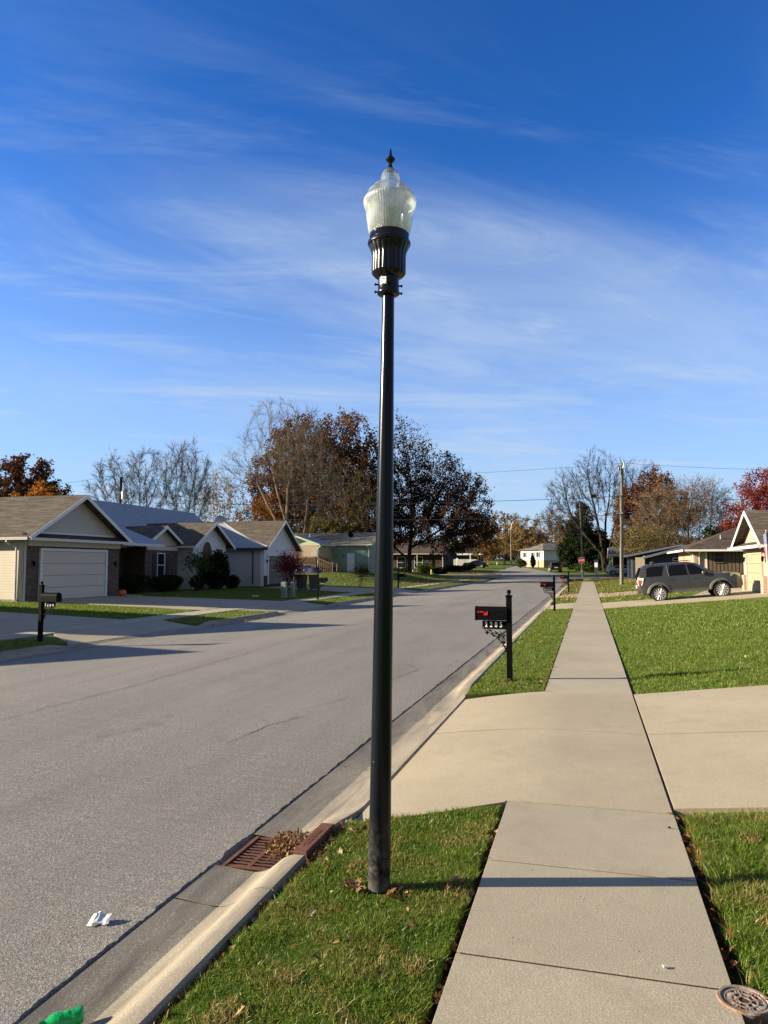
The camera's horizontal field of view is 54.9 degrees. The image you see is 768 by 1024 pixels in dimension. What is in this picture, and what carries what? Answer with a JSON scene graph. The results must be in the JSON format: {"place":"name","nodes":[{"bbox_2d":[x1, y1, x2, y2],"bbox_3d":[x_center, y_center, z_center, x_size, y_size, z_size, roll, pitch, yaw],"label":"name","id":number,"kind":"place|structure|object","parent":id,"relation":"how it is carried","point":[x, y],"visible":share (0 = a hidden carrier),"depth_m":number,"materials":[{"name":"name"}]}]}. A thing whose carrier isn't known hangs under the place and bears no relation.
{"place":"outdoors","nodes":[
{"label":"outdoors","id":0,"kind":"place"},
{"bbox_2d":[0,612,121,633],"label":"driveway","id":1,"kind":"structure","parent":0,"point":[10,622],"depth_m":23.32,"materials":[{"name":"concrete"}]},
{"bbox_2d":[53,620,192,645],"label":"driveway","id":2,"kind":"structure","parent":0,"point":[92,635],"depth_m":21.18,"materials":[{"name":"concrete"}]},
{"bbox_2d":[35,595,276,609],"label":"driveway","id":3,"kind":"structure","parent":0,"point":[175,602],"depth_m":33.83,"materials":[{"name":"concrete"}]},
{"bbox_2d":[0,580,468,640],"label":"sidewalk","id":4,"kind":"structure","parent":0,"point":[24,634],"depth_m":25.74,"materials":[{"name":"concrete"}]},
{"bbox_2d":[236,602,325,612],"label":"driveway","id":5,"kind":"structure","parent":0,"point":[280,608],"depth_m":33.22,"materials":[{"name":"concrete"}]},
{"bbox_2d":[0,578,570,1023],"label":"road","id":6,"kind":"structure","parent":0,"point":[96,824],"depth_m":8.02,"materials":[{"name":"grey asphalt"}]},
{"bbox_2d":[86,911,111,925],"bbox_3d":[-1.587,2.265,4.123,0.117,0.041,0.087,0,-4,-5],"label":"paper scrap","id":7,"kind":"object","parent":6,"relation":"on","point":[100,917],"visible":1,"depth_m":4.12,"materials":[{"name":"white paper"}]},
{"bbox_2d":[0,579,490,660],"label":"kerb","id":8,"kind":"structure","parent":6,"relation":"on","point":[23,652],"depth_m":22.38,"materials":[{"name":"concrete"}]},
{"bbox_2d":[0,580,490,662],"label":"gutter","id":9,"kind":"object","parent":6,"relation":"on","point":[185,631],"visible":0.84,"depth_m":21.18,"materials":[{"name":"concrete"}]},
{"bbox_2d":[19,586,564,1023],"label":"gutter","id":10,"kind":"object","parent":6,"relation":"on","point":[100,986],"visible":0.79,"depth_m":4.37,"materials":[{"name":"concrete"}]},
{"bbox_2d":[39,1005,84,1023],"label":"crushed bottle","id":11,"kind":"object","parent":10,"relation":"on","point":[75,1015],"visible":1,"depth_m":3.20,"materials":[{"name":"green plastic"}]},
{"bbox_2d":[91,581,571,1023],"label":"kerb","id":12,"kind":"structure","parent":6,"relation":"on","point":[149,995],"depth_m":4.20,"materials":[{"name":"concrete"}]},
{"bbox_2d":[263,585,373,592],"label":"driveway","id":13,"kind":"structure","parent":0,"point":[340,589],"depth_m":53.25,"materials":[{"name":"concrete"}]},
{"bbox_2d":[0,560,767,996],"bbox_3d":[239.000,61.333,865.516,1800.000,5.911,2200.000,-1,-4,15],"label":"ground","id":14,"kind":"structure","parent":0,"point":[348,576],"depth_m":28.39,"materials":[{"name":"green plant"}]},
{"bbox_2d":[0,635,66,651],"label":"verge","id":15,"kind":"structure","parent":14,"relation":"on","point":[47,638],"depth_m":18.03,"materials":[{"name":"green plant"}]},
{"bbox_2d":[37,581,61,641],"bbox_3d":[-8.218,2.459,18.157,0.610,1.510,0.189,-1,-4,19],"label":"mailbox","id":16,"kind":"object","parent":15,"relation":"on","point":[48,600],"visible":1,"depth_m":18.16,"materials":[{"name":"black metal"}]},
{"bbox_2d":[0,453,73,496],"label":"tree","id":17,"kind":"object","parent":14,"relation":"on","point":[16,470],"visible":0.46,"depth_m":90.71,"materials":[{"name":"orange plant"}]},
{"bbox_2d":[9,479,64,496],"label":"tree","id":18,"kind":"object","parent":14,"relation":"on","point":[39,489],"visible":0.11,"depth_m":83.97,"materials":[{"name":"orange plant"}]},
{"bbox_2d":[0,495,182,601],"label":"house","id":19,"kind":"structure","parent":14,"relation":"on","point":[74,546],"depth_m":34.94,"materials":[{"name":"brick"}]},
{"bbox_2d":[38,548,107,600],"bbox_3d":[-14.513,2.903,34.763,0.089,2.320,4.730,-1,-4,15],"label":"garage door","id":20,"kind":"structure","parent":19,"relation":"in","point":[51,562],"depth_m":34.64,"materials":[{"name":"white metal"}]},
{"bbox_2d":[157,553,164,575],"bbox_3d":[-13.516,3.217,44.812,0.073,1.470,0.870,-1,-4,15],"label":"window","id":21,"kind":"structure","parent":19,"relation":"in","point":[160,556],"depth_m":44.83,"materials":[{"name":"white glass"}]},
{"bbox_2d":[80,445,172,508],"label":"tree","id":22,"kind":"object","parent":14,"relation":"on","point":[125,480],"visible":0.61,"depth_m":80.27,"materials":[{"name":"grey plant"}]},
{"bbox_2d":[119,574,151,593],"bbox_3d":[-13.788,3.946,40.593,1.088,1.131,3.217,-1,-4,15],"label":"shrub","id":23,"kind":"object","parent":14,"relation":"on","point":[133,583],"visible":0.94,"depth_m":40.27,"materials":[{"name":"green plant"}]},
{"bbox_2d":[147,574,183,591],"bbox_3d":[-12.801,4.204,43.632,1.296,1.054,3.576,-1,-4,15],"label":"shrub","id":24,"kind":"object","parent":14,"relation":"on","point":[167,582],"visible":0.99,"depth_m":43.08,"materials":[{"name":"green plant"}]},
{"bbox_2d":[153,436,218,519],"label":"tree","id":25,"kind":"object","parent":14,"relation":"on","point":[192,490],"visible":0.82,"depth_m":83.08,"materials":[{"name":"grey plant"}]},
{"bbox_2d":[174,544,215,591],"bbox_3d":[-11.384,3.676,44.721,2.808,3.456,3.096,-1,-4,15],"label":"tree","id":26,"kind":"object","parent":14,"relation":"on","point":[195,559],"visible":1,"depth_m":44.59,"materials":[{"name":"green plant"}]},
{"bbox_2d":[188,574,205,589],"bbox_3d":[-11.562,4.352,45.414,1.023,1.067,1.339,-1,-4,15],"label":"shrub","id":27,"kind":"object","parent":14,"relation":"on","point":[197,586],"visible":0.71,"depth_m":45.27,"materials":[{"name":"green plant"}]},
{"bbox_2d":[105,501,301,588],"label":"house","id":28,"kind":"structure","parent":14,"relation":"on","point":[250,548],"depth_m":53.46,"materials":[{"name":"white"}]},
{"bbox_2d":[267,554,293,583],"bbox_3d":[-7.781,4.314,55.992,0.089,2.200,4.930,-1,-4,15],"label":"garage door","id":29,"kind":"structure","parent":28,"relation":"in","point":[271,578],"depth_m":54.74,"materials":[{"name":"white"}]},
{"bbox_2d":[198,548,230,589],"bbox_3d":[-10.891,3.693,47.775,2.085,2.714,2.101,-1,-4,15],"label":"shrub","id":30,"kind":"object","parent":14,"relation":"on","point":[218,577],"visible":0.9,"depth_m":47.22,"materials":[{"name":"green plant"}]},
{"bbox_2d":[164,611,277,625],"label":"verge","id":31,"kind":"structure","parent":14,"relation":"on","point":[187,622],"depth_m":25.57,"materials":[{"name":"green plant"}]},
{"bbox_2d":[191,469,250,521],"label":"tree","id":32,"kind":"object","parent":14,"relation":"on","point":[218,501],"visible":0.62,"depth_m":97.93,"materials":[{"name":"grey plant"}]},
{"bbox_2d":[230,494,294,530],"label":"tree","id":33,"kind":"object","parent":14,"relation":"on","point":[249,516],"visible":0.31,"depth_m":99.81,"materials":[{"name":"brown plant"}]},
{"bbox_2d":[221,823,334,871],"bbox_3d":[-0.722,2.416,5.127,0.610,0.374,0.560,-1,-4,15],"label":"storm drain","id":34,"kind":"object","parent":14,"relation":"on","point":[252,855],"visible":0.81,"depth_m":5.08,"materials":[{"name":"metal"}]},
{"bbox_2d":[265,827,308,861],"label":"fallen leaves","id":35,"kind":"object","parent":34,"relation":"in","point":[275,844],"visible":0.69,"depth_m":5.29,"materials":[{"name":"brown plant"}]},
{"bbox_2d":[212,396,344,521],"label":"tree","id":36,"kind":"object","parent":14,"relation":"on","point":[286,515],"visible":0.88,"depth_m":86.37,"materials":[{"name":"brown plant"}]},
{"bbox_2d":[270,548,309,589],"bbox_3d":[-6.300,3.820,49.775,2.578,3.204,2.422,3,-5,-37],"label":"tree","id":37,"kind":"object","parent":14,"relation":"on","point":[295,565],"visible":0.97,"depth_m":49.69,"materials":[{"name":"red plant"}]},
{"bbox_2d":[242,406,377,532],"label":"tree","id":38,"kind":"object","parent":14,"relation":"on","point":[360,455],"visible":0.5,"depth_m":101.92,"materials":[{"name":"brown plant"}]},
{"bbox_2d":[274,420,345,532],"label":"tree","id":39,"kind":"object","parent":14,"relation":"on","point":[321,461],"visible":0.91,"depth_m":84.85,"materials":[{"name":"brown plant"}]},
{"bbox_2d":[303,556,336,571],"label":"fence","id":40,"kind":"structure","parent":14,"relation":"on","point":[306,561],"depth_m":74.14,"materials":[{"name":"brown wood"}]},
{"bbox_2d":[292,512,358,532],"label":"tree","id":41,"kind":"object","parent":14,"relation":"on","point":[335,527],"visible":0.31,"depth_m":95.48,"materials":[{"name":"brown plant"}]},
{"bbox_2d":[158,803,502,1023],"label":"verge","id":42,"kind":"structure","parent":14,"relation":"on","point":[440,969],"depth_m":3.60,"materials":[{"name":"green plant"}]},
{"bbox_2d":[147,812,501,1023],"bbox_3d":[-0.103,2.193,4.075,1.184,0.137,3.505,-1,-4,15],"label":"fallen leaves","id":43,"kind":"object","parent":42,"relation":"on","point":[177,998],"visible":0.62,"depth_m":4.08,"materials":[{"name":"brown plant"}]},
{"bbox_2d":[342,875,415,899],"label":"fallen leaves","id":44,"kind":"object","parent":42,"relation":"on","point":[357,882],"visible":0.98,"depth_m":4.26,"materials":[{"name":"brown plant"}]},
{"bbox_2d":[363,148,415,892],"bbox_3d":[0.006,-0.040,4.421,0.327,4.432,0.327,0,-4,15],"label":"street lamp","id":45,"kind":"object","parent":42,"relation":"on","point":[389,213],"visible":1,"depth_m":4.38,"materials":[{"name":"black metal"}]},
{"bbox_2d":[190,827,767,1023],"bbox_3d":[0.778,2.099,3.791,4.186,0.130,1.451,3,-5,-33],"label":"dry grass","id":46,"kind":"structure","parent":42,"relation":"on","point":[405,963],"depth_m":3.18,"materials":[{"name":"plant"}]},
{"bbox_2d":[211,808,767,1018],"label":"fallen leaves","id":47,"kind":"object","parent":42,"relation":"on","point":[311,912],"visible":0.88,"depth_m":3.92,"materials":[{"name":"brown plant"}]},
{"bbox_2d":[294,532,375,572],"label":"house","id":48,"kind":"structure","parent":14,"relation":"on","point":[343,551],"depth_m":78.57,"materials":[{"name":"grey"}]},
{"bbox_2d":[307,593,373,604],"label":"verge","id":49,"kind":"structure","parent":14,"relation":"on","point":[315,602],"depth_m":38.11,"materials":[{"name":"green plant"}]},
{"bbox_2d":[0,587,373,650],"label":"grass","id":50,"kind":"structure","parent":49,"relation":"on","point":[213,593],"depth_m":29.67,"materials":[{"name":"green plant"}]},
{"bbox_2d":[315,457,376,532],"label":"tree","id":51,"kind":"object","parent":14,"relation":"on","point":[359,495],"visible":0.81,"depth_m":94.15,"materials":[{"name":"brown plant"}]},
{"bbox_2d":[352,561,371,587],"bbox_3d":[-1.725,4.918,57.849,1.708,2.525,1.778,2,-4,-22],"label":"tree","id":52,"kind":"object","parent":14,"relation":"on","point":[361,572],"visible":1,"depth_m":57.83,"materials":[{"name":"green plant"}]},
{"bbox_2d":[340,407,501,571],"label":"tree","id":53,"kind":"object","parent":14,"relation":"on","point":[468,516],"visible":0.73,"depth_m":100.78,"materials":[{"name":"brown plant"}]},
{"bbox_2d":[416,562,435,573],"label":"shrub","id":54,"kind":"object","parent":14,"relation":"on","point":[425,568],"visible":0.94,"depth_m":112.33,"materials":[{"name":"green plant"}]},
{"bbox_2d":[404,579,486,590],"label":"verge","id":55,"kind":"structure","parent":14,"relation":"on","point":[435,586],"depth_m":67.94,"materials":[{"name":"green plant"}]},
{"bbox_2d":[307,570,502,587],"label":"fallen leaves","id":56,"kind":"object","parent":55,"relation":"on","point":[417,579],"visible":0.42,"depth_m":79.64,"materials":[{"name":"brown plant"}]},
{"bbox_2d":[460,523,502,559],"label":"tree","id":57,"kind":"object","parent":14,"relation":"on","point":[488,551],"visible":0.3,"depth_m":163.04,"materials":[{"name":"brown plant"}]},
{"bbox_2d":[488,510,521,564],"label":"tree","id":58,"kind":"object","parent":14,"relation":"on","point":[502,545],"visible":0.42,"depth_m":171.81,"materials":[{"name":"brown plant"}]},
{"bbox_2d":[465,609,572,699],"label":"verge","id":59,"kind":"structure","parent":14,"relation":"on","point":[474,695],"depth_m":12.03,"materials":[{"name":"green plant"}]},
{"bbox_2d":[475,590,512,681],"bbox_3d":[1.789,2.022,12.053,0.610,1.510,0.189,-1,-4,15],"label":"mailbox","id":60,"kind":"object","parent":59,"relation":"on","point":[494,614],"visible":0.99,"depth_m":12.00,"materials":[{"name":"black metal"}]},
{"bbox_2d":[540,575,555,611],"bbox_3d":[6.621,3.299,29.867,0.610,1.510,0.189,-1,-4,13],"label":"mailbox","id":61,"kind":"object","parent":59,"relation":"on","point":[544,585],"visible":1,"depth_m":29.82,"materials":[{"name":"black metal"}]},
{"bbox_2d":[478,602,758,688],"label":"fallen leaves","id":62,"kind":"object","parent":59,"relation":"on","point":[504,683],"visible":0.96,"depth_m":13.39,"materials":[{"name":"brown plant"}]},
{"bbox_2d":[495,515,549,554],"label":"tree","id":63,"kind":"object","parent":14,"relation":"on","point":[528,540],"visible":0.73,"depth_m":156.78,"materials":[{"name":"orange plant"}]},
{"bbox_2d":[513,543,565,566],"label":"house","id":64,"kind":"structure","parent":14,"relation":"on","point":[544,554],"depth_m":149.77,"materials":[{"name":"beige brick"}]},
{"bbox_2d":[393,531,704,560],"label":"wood","id":65,"kind":"object","parent":14,"relation":"on","point":[514,553],"visible":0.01,"depth_m":257.30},
{"bbox_2d":[534,505,567,542],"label":"tree","id":66,"kind":"object","parent":14,"relation":"on","point":[559,539],"visible":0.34,"depth_m":204.00,"materials":[{"name":"beige plant"}]},
{"bbox_2d":[555,501,594,570],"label":"evergreen tree","id":67,"kind":"object","parent":14,"relation":"on","point":[567,553],"visible":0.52,"depth_m":127.03,"materials":[{"name":"green plant"}]},
{"bbox_2d":[569,562,601,572],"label":"shrub","id":68,"kind":"object","parent":14,"relation":"on","point":[587,568],"visible":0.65,"depth_m":117.39,"materials":[{"name":"green plant"}]},
{"bbox_2d":[460,805,717,989],"bbox_3d":[0.625,2.053,2.259,1.170,0.100,6.960,-1,-4,15],"label":"joint","id":69,"kind":"object","parent":14,"relation":"on","point":[588,970],"visible":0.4,"depth_m":3.38,"materials":[{"name":"grey concrete"}]},
{"bbox_2d":[572,527,613,571],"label":"evergreen tree","id":70,"kind":"object","parent":14,"relation":"on","point":[590,554],"visible":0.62,"depth_m":117.79,"materials":[{"name":"green plant"}]},
{"bbox_2d":[537,446,666,572],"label":"tree","id":71,"kind":"object","parent":14,"relation":"on","point":[602,551],"visible":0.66,"depth_m":116.40,"materials":[{"name":"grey plant"}]},
{"bbox_2d":[617,461,623,584],"bbox_3d":[19.855,1.063,61.689,0.606,10.664,0.415,-1,-4,15],"label":"utility pole","id":72,"kind":"object","parent":14,"relation":"on","point":[621,500],"visible":0.94,"depth_m":61.60,"materials":[{"name":"brown wood"}]},
{"bbox_2d":[131,496,620,504],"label":"power line","id":73,"kind":"object","parent":72,"relation":"attached to","point":[393,503],"visible":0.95,"depth_m":69.42,"materials":[{"name":"black"}]},
{"bbox_2d":[226,515,610,521],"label":"power line","id":74,"kind":"object","parent":72,"relation":"attached to","point":[446,519],"visible":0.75,"depth_m":65.58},
{"bbox_2d":[607,545,648,575],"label":"house","id":75,"kind":"structure","parent":14,"relation":"on","point":[613,556],"depth_m":106.74,"materials":[{"name":"brick"}]},
{"bbox_2d":[612,520,676,555],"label":"tree","id":76,"kind":"object","parent":14,"relation":"on","point":[645,543],"visible":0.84,"depth_m":91.46,"materials":[{"name":"beige plant"}]},
{"bbox_2d":[619,544,685,577],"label":"house","id":77,"kind":"structure","parent":14,"relation":"on","point":[635,561],"depth_m":77.66,"materials":[{"name":"grey"}]},
{"bbox_2d":[607,464,698,547],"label":"tree","id":78,"kind":"object","parent":14,"relation":"on","point":[628,501],"visible":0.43,"depth_m":111.71,"materials":[{"name":"orange plant"}]},
{"bbox_2d":[632,695,678,824],"bbox_3d":[2.832,2.442,7.960,0.050,0.050,5.350,-1,-4,15],"label":"driveway joint","id":79,"kind":"object","parent":14,"relation":"on","point":[666,791],"visible":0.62,"depth_m":6.71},
{"bbox_2d":[624,473,736,551],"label":"tree","id":80,"kind":"object","parent":14,"relation":"on","point":[701,511],"visible":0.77,"depth_m":95.35,"materials":[{"name":"beige plant"}]},
{"bbox_2d":[667,527,743,573],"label":"house","id":81,"kind":"structure","parent":14,"relation":"on","point":[712,553],"depth_m":55.39,"materials":[{"name":"beige brick"}]},
{"bbox_2d":[677,821,747,985],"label":"soil","id":82,"kind":"structure","parent":14,"relation":"on","point":[734,971],"depth_m":3.87,"materials":[{"name":"black soil"}]},
{"bbox_2d":[667,812,761,1022],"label":"fallen leaves","id":83,"kind":"object","parent":82,"relation":"on","point":[685,836],"visible":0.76,"depth_m":4.21,"materials":[{"name":"red plant"}]},
{"bbox_2d":[716,985,767,1023],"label":"iron cover","id":84,"kind":"object","parent":82,"relation":"on","point":[752,1009],"visible":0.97,"depth_m":3.10,"materials":[{"name":"brown metal"}]},
{"bbox_2d":[699,522,732,540],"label":"evergreen tree","id":85,"kind":"object","parent":14,"relation":"on","point":[709,531],"visible":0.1,"depth_m":73.75,"materials":[{"name":"green plant"}]},
{"bbox_2d":[677,805,767,1023],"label":"grass","id":86,"kind":"structure","parent":14,"relation":"on","point":[705,849],"depth_m":4.37,"materials":[{"name":"green plant"}]},
{"bbox_2d":[715,467,767,530],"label":"tree","id":87,"kind":"object","parent":14,"relation":"on","point":[760,494],"visible":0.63,"depth_m":62.13,"materials":[{"name":"red plant"}]},
{"bbox_2d":[727,510,767,593],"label":"house","id":88,"kind":"structure","parent":14,"relation":"on","point":[752,527],"depth_m":33.87,"materials":[{"name":"beige"}]},
{"bbox_2d":[746,551,763,591],"bbox_3d":[17.124,2.765,34.173,0.089,1.870,3.280,-1,-4,15],"label":"garage door","id":89,"kind":"structure","parent":88,"relation":"in","point":[754,570],"depth_m":34.18,"materials":[{"name":"beige"}]},
{"bbox_2d":[0,0,767,559],"label":"sky","id":90,"kind":"structure","parent":0,"point":[184,184],"materials":[{"name":"blue"}]},
{"bbox_2d":[393,544,456,571],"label":"house","id":91,"kind":"structure","parent":0,"point":[420,555],"depth_m":121.10,"materials":[{"name":"brick"}]},
{"bbox_2d":[356,729,531,821],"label":"driveway","id":92,"kind":"structure","parent":0,"point":[442,772],"depth_m":6.74,"materials":[{"name":"concrete"}]},
{"bbox_2d":[427,813,502,1023],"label":"soil","id":93,"kind":"structure","parent":0,"point":[435,1006],"depth_m":3.89,"materials":[{"name":"brown soil"}]},
{"bbox_2d":[435,691,544,733],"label":"driveway","id":94,"kind":"structure","parent":0,"point":[510,711],"depth_m":9.42,"materials":[{"name":"concrete"}]},
{"bbox_2d":[495,566,563,574],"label":"road","id":95,"kind":"structure","parent":0,"point":[515,570],"depth_m":122.68,"materials":[{"name":"grey asphalt"}]},
{"bbox_2d":[452,575,627,577],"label":"road","id":96,"kind":"structure","parent":0,"point":[530,576],"depth_m":102.01,"materials":[{"name":"grey asphalt"}]},
{"bbox_2d":[514,608,572,643],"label":"grass","id":97,"kind":"structure","parent":0,"point":[523,638],"depth_m":21.62,"materials":[{"name":"green plant"}]},
{"bbox_2d":[432,581,744,1023],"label":"sidewalk","id":98,"kind":"structure","parent":0,"point":[605,922],"depth_m":3.83,"materials":[{"name":"concrete"}]},
{"bbox_2d":[533,691,645,734],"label":"driveway","id":99,"kind":"structure","parent":0,"point":[593,712],"depth_m":9.14,"materials":[{"name":"concrete"}]},
{"bbox_2d":[508,729,672,814],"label":"driveway","id":100,"kind":"structure","parent":0,"point":[605,770],"depth_m":6.51,"materials":[{"name":"concrete"}]},
{"bbox_2d":[602,592,767,609],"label":"driveway","id":101,"kind":"structure","parent":0,"point":[690,599],"depth_m":32.28,"materials":[{"name":"concrete"}]},
{"bbox_2d":[635,560,742,600],"bbox_3d":[13.894,3.101,33.949,4.442,1.779,2.001,-6,-6,15],"label":"suv","id":102,"kind":"object","parent":101,"relation":"on","point":[673,576],"visible":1,"depth_m":33.28,"materials":[{"name":"grey paint"}]},
{"bbox_2d":[604,597,767,636],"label":"grass","id":103,"kind":"structure","parent":0,"point":[615,618],"depth_m":23.11,"materials":[{"name":"green plant"}]},
{"bbox_2d":[614,627,767,693],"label":"grass","id":104,"kind":"structure","parent":0,"point":[677,638],"depth_m":13.68,"materials":[{"name":"green plant"}]},
{"bbox_2d":[634,685,767,734],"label":"driveway","id":105,"kind":"structure","parent":0,"point":[732,709],"depth_m":8.97,"materials":[{"name":"concrete"}]},
{"bbox_2d":[648,731,767,817],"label":"driveway","id":106,"kind":"structure","parent":0,"point":[716,772],"depth_m":6.47,"materials":[{"name":"concrete"}]},
{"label":"verge","id":107,"kind":"structure","parent":0,"visible":0},
{"bbox_2d":[555,578,686,602],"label":"grass","id":108,"kind":"structure","parent":107,"relation":"on","point":[616,598],"depth_m":47.54,"materials":[{"name":"green plant"}]},
{"bbox_2d":[558,578,709,601],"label":"fallen leaves","id":109,"kind":"object","parent":107,"relation":"on","point":[580,581],"visible":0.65,"depth_m":50.50,"materials":[{"name":"brown plant"}]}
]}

